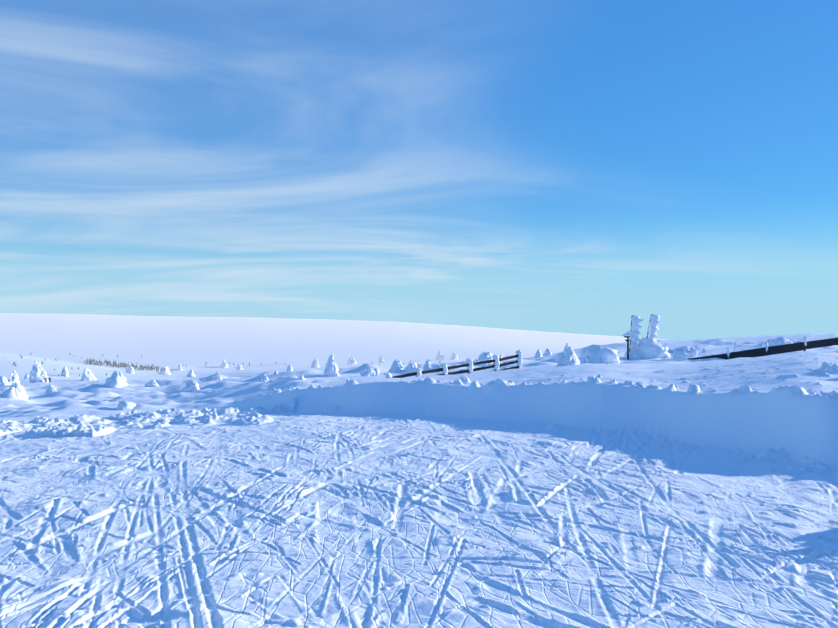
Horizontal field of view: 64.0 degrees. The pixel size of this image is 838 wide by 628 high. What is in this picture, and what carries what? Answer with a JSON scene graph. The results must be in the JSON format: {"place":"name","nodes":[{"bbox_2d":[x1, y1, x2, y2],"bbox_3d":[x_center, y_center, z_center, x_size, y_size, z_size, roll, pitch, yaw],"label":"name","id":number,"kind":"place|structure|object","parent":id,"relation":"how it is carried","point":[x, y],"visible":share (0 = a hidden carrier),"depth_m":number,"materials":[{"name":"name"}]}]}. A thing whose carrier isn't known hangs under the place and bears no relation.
{"place":"outdoors","nodes":[
{"label":"outdoors","id":0,"kind":"place"},
{"bbox_2d":[0,313,837,627],"bbox_3d":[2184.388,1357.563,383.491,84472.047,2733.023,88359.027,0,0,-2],"label":"snow ground","id":1,"kind":"structure","parent":0,"point":[542,491],"depth_m":8.31,"materials":[{"name":"white snow"}]},
{"bbox_2d":[0,375,11,385],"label":"snowy tree","id":2,"kind":"object","parent":1,"relation":"on","point":[3,381],"visible":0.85,"depth_m":154.19,"materials":[{"name":"white snow"}]},
{"bbox_2d":[8,370,19,383],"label":"snowy tree","id":3,"kind":"object","parent":1,"relation":"on","point":[13,377],"visible":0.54,"depth_m":165.94,"materials":[{"name":"white snow"}]},
{"bbox_2d":[3,382,28,399],"bbox_3d":[-22.269,4.459,36.938,0.912,1.417,1.292,-5,0,43],"label":"snowy tree","id":4,"kind":"object","parent":1,"relation":"on","point":[15,390],"visible":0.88,"depth_m":36.79,"materials":[{"name":"white snow"}]},
{"bbox_2d":[29,360,48,382],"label":"snowy tree","id":5,"kind":"object","parent":1,"relation":"on","point":[38,373],"visible":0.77,"depth_m":172.23,"materials":[{"name":"white snow"}]},
{"bbox_2d":[45,385,55,394],"bbox_3d":[-26.318,5.548,48.002,0.699,1.007,0.694,0,0,34],"label":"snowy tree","id":6,"kind":"object","parent":1,"relation":"on","point":[50,389],"visible":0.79,"depth_m":47.84,"materials":[{"name":"white snow"}]},
{"bbox_2d":[60,366,68,376],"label":"snowy tree","id":7,"kind":"object","parent":1,"relation":"on","point":[64,372],"visible":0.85,"depth_m":257.78,"materials":[{"name":"white snow"}]},
{"bbox_2d":[80,368,96,380],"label":"snowy tree","id":8,"kind":"object","parent":1,"relation":"on","point":[87,375],"visible":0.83,"depth_m":202.19,"materials":[{"name":"white snow"}]},
{"bbox_2d":[104,371,127,388],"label":"snowy tree","id":9,"kind":"object","parent":1,"relation":"on","point":[117,379],"visible":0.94,"depth_m":91.50,"materials":[{"name":"white snow"}]},
{"bbox_2d":[116,401,135,409],"bbox_3d":[-10.657,3.378,24.395,0.605,0.438,0.664,0,0,-10],"label":"snow bush","id":10,"kind":"object","parent":1,"relation":"on","point":[124,405],"visible":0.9,"depth_m":24.22,"materials":[{"name":"white snow"}]},
{"bbox_2d":[125,363,134,373],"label":"snowy tree","id":11,"kind":"object","parent":1,"relation":"on","point":[129,368],"visible":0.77,"depth_m":374.61,"materials":[{"name":"white snow"}]},
{"bbox_2d":[145,380,158,386],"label":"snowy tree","id":12,"kind":"object","parent":1,"relation":"on","point":[152,383],"visible":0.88,"depth_m":97.91,"materials":[{"name":"white snow"}]},
{"bbox_2d":[158,366,171,374],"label":"snowy tree","id":13,"kind":"object","parent":1,"relation":"on","point":[165,371],"visible":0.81,"depth_m":564.25,"materials":[{"name":"white snow"}]},
{"bbox_2d":[181,379,199,391],"bbox_3d":[-18.491,6.178,54.640,1.527,1.705,1.416,-1,1,3],"label":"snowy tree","id":14,"kind":"object","parent":1,"relation":"on","point":[192,385],"visible":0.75,"depth_m":54.23,"materials":[{"name":"white snow"}]},
{"bbox_2d":[187,369,195,376],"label":"snowy tree","id":15,"kind":"object","parent":1,"relation":"on","point":[191,373],"visible":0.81,"depth_m":342.65,"materials":[{"name":"white snow"}]},
{"bbox_2d":[212,371,221,379],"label":"snowy tree","id":16,"kind":"object","parent":1,"relation":"on","point":[216,376],"visible":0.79,"depth_m":101.82,"materials":[{"name":"white snow"}]},
{"bbox_2d":[220,359,227,367],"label":"snowy tree","id":17,"kind":"object","parent":1,"relation":"on","point":[224,364],"visible":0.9,"depth_m":1389.47,"materials":[{"name":"white snow"}]},
{"bbox_2d":[236,364,243,369],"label":"snowy tree","id":18,"kind":"object","parent":1,"relation":"on","point":[239,366],"visible":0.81,"depth_m":1068.09,"materials":[{"name":"white snow"}]},
{"bbox_2d":[259,372,268,381],"bbox_3d":[-14.161,5.882,61.203,0.843,1.206,0.636,0,7,-1],"label":"snowy tree","id":19,"kind":"object","parent":1,"relation":"on","point":[264,378],"visible":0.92,"depth_m":61.02,"materials":[{"name":"white snow"}]},
{"bbox_2d":[287,364,292,371],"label":"snowy tree","id":20,"kind":"object","parent":1,"relation":"on","point":[289,368],"visible":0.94,"depth_m":126.79,"materials":[{"name":"white snow"}]},
{"bbox_2d":[311,359,319,367],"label":"snowy tree","id":21,"kind":"object","parent":1,"relation":"on","point":[314,363],"visible":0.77,"depth_m":775.98,"materials":[{"name":"white snow"}]},
{"bbox_2d":[324,354,339,375],"bbox_3d":[-6.325,3.938,48.493,1.174,2.251,1.097,-8,10,-35],"label":"snowy tree","id":22,"kind":"object","parent":1,"relation":"on","point":[331,368],"visible":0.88,"depth_m":48.16,"materials":[{"name":"white snow"}]},
{"bbox_2d":[347,356,356,364],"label":"snowy tree","id":23,"kind":"object","parent":1,"relation":"on","point":[351,360],"visible":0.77,"depth_m":1365.42,"materials":[{"name":"white snow"}]},
{"bbox_2d":[360,368,379,375],"bbox_3d":[-3.599,4.343,48.619,1.516,0.868,1.010,0,0,-25],"label":"snow bush","id":24,"kind":"object","parent":1,"relation":"on","point":[370,372],"visible":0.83,"depth_m":48.31,"materials":[{"name":"white snow"}]},
{"bbox_2d":[378,355,383,362],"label":"snowy tree","id":25,"kind":"object","parent":1,"relation":"on","point":[381,360],"visible":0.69,"depth_m":1426.09,"materials":[{"name":"white snow"}]},
{"bbox_2d":[388,359,403,372],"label":"snowy tree","id":26,"kind":"object","parent":1,"relation":"on","point":[397,366],"visible":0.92,"depth_m":80.91,"materials":[{"name":"white snow"}]},
{"bbox_2d":[405,362,417,373],"bbox_3d":[-0.626,5.319,61.286,1.569,1.919,1.665,-4,2,15],"label":"snowy tree","id":27,"kind":"object","parent":1,"relation":"on","point":[410,367],"visible":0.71,"depth_m":60.89,"materials":[{"name":"white snow"}]},
{"bbox_2d":[423,359,430,370],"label":"snowy tree","id":28,"kind":"object","parent":1,"relation":"on","point":[427,366],"visible":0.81,"depth_m":66.10,"materials":[{"name":"white snow"}]},
{"bbox_2d":[436,350,443,359],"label":"snowy tree","id":29,"kind":"object","parent":1,"relation":"on","point":[440,356],"visible":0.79,"depth_m":1552.31,"materials":[{"name":"white snow"}]},
{"bbox_2d":[384,349,522,377],"bbox_3d":[1.752,2.920,30.791,7.504,2.426,0.411,0,0,-31],"label":"rail fence","id":30,"kind":"object","parent":1,"relation":"on","point":[469,364],"visible":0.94,"depth_m":31.08,"materials":[{"name":"brown wood"}]},
{"bbox_2d":[449,352,457,359],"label":"snowy tree","id":31,"kind":"object","parent":1,"relation":"on","point":[454,356],"visible":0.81,"depth_m":1557.76,"materials":[{"name":"white snow"}]},
{"bbox_2d":[477,352,492,363],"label":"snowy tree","id":32,"kind":"object","parent":1,"relation":"on","point":[485,356],"visible":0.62,"depth_m":90.60,"materials":[{"name":"white snow"}]},
{"bbox_2d":[535,349,541,357],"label":"snowy tree","id":33,"kind":"object","parent":1,"relation":"on","point":[538,354],"visible":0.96,"depth_m":170.01,"materials":[{"name":"white snow"}]},
{"bbox_2d":[543,348,551,355],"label":"snowy tree","id":34,"kind":"object","parent":1,"relation":"on","point":[547,352],"visible":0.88,"depth_m":173.45,"materials":[{"name":"white snow"}]},
{"bbox_2d":[555,343,579,366],"bbox_3d":[6.080,1.815,27.597,0.931,1.246,0.946,0,0,-43],"label":"snowy tree","id":35,"kind":"object","parent":1,"relation":"on","point":[567,356],"visible":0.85,"depth_m":27.42,"materials":[{"name":"white snow"}]},
{"bbox_2d":[580,344,618,363],"bbox_3d":[15.524,3.784,57.649,2.721,2.340,4.083,0,0,-24],"label":"snow bush","id":36,"kind":"object","parent":1,"relation":"on","point":[595,354],"visible":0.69,"depth_m":56.74,"materials":[{"name":"white snow"}]},
{"bbox_2d":[622,314,670,359],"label":"rime poles","id":37,"kind":"object","parent":1,"relation":"on","point":[649,346],"visible":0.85,"depth_m":84.12,"materials":[{"name":"white wood"}]},
{"bbox_2d":[671,346,697,359],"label":"snow bush","id":38,"kind":"object","parent":1,"relation":"on","point":[680,353],"visible":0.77,"depth_m":73.35,"materials":[{"name":"white snow"}]},
{"bbox_2d":[687,336,837,359],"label":"rail fence","id":39,"kind":"object","parent":1,"relation":"on","point":[804,345],"visible":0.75,"depth_m":71.94,"materials":[{"name":"brown wood"}]},
{"bbox_2d":[763,337,791,346],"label":"snow bush","id":40,"kind":"object","parent":1,"relation":"on","point":[778,341],"visible":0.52,"depth_m":110.29,"materials":[{"name":"white snow"}]},
{"bbox_2d":[0,0,837,339],"label":"sky","id":41,"kind":"structure","parent":0,"point":[560,166],"materials":[{"name":"blue"}]}
]}

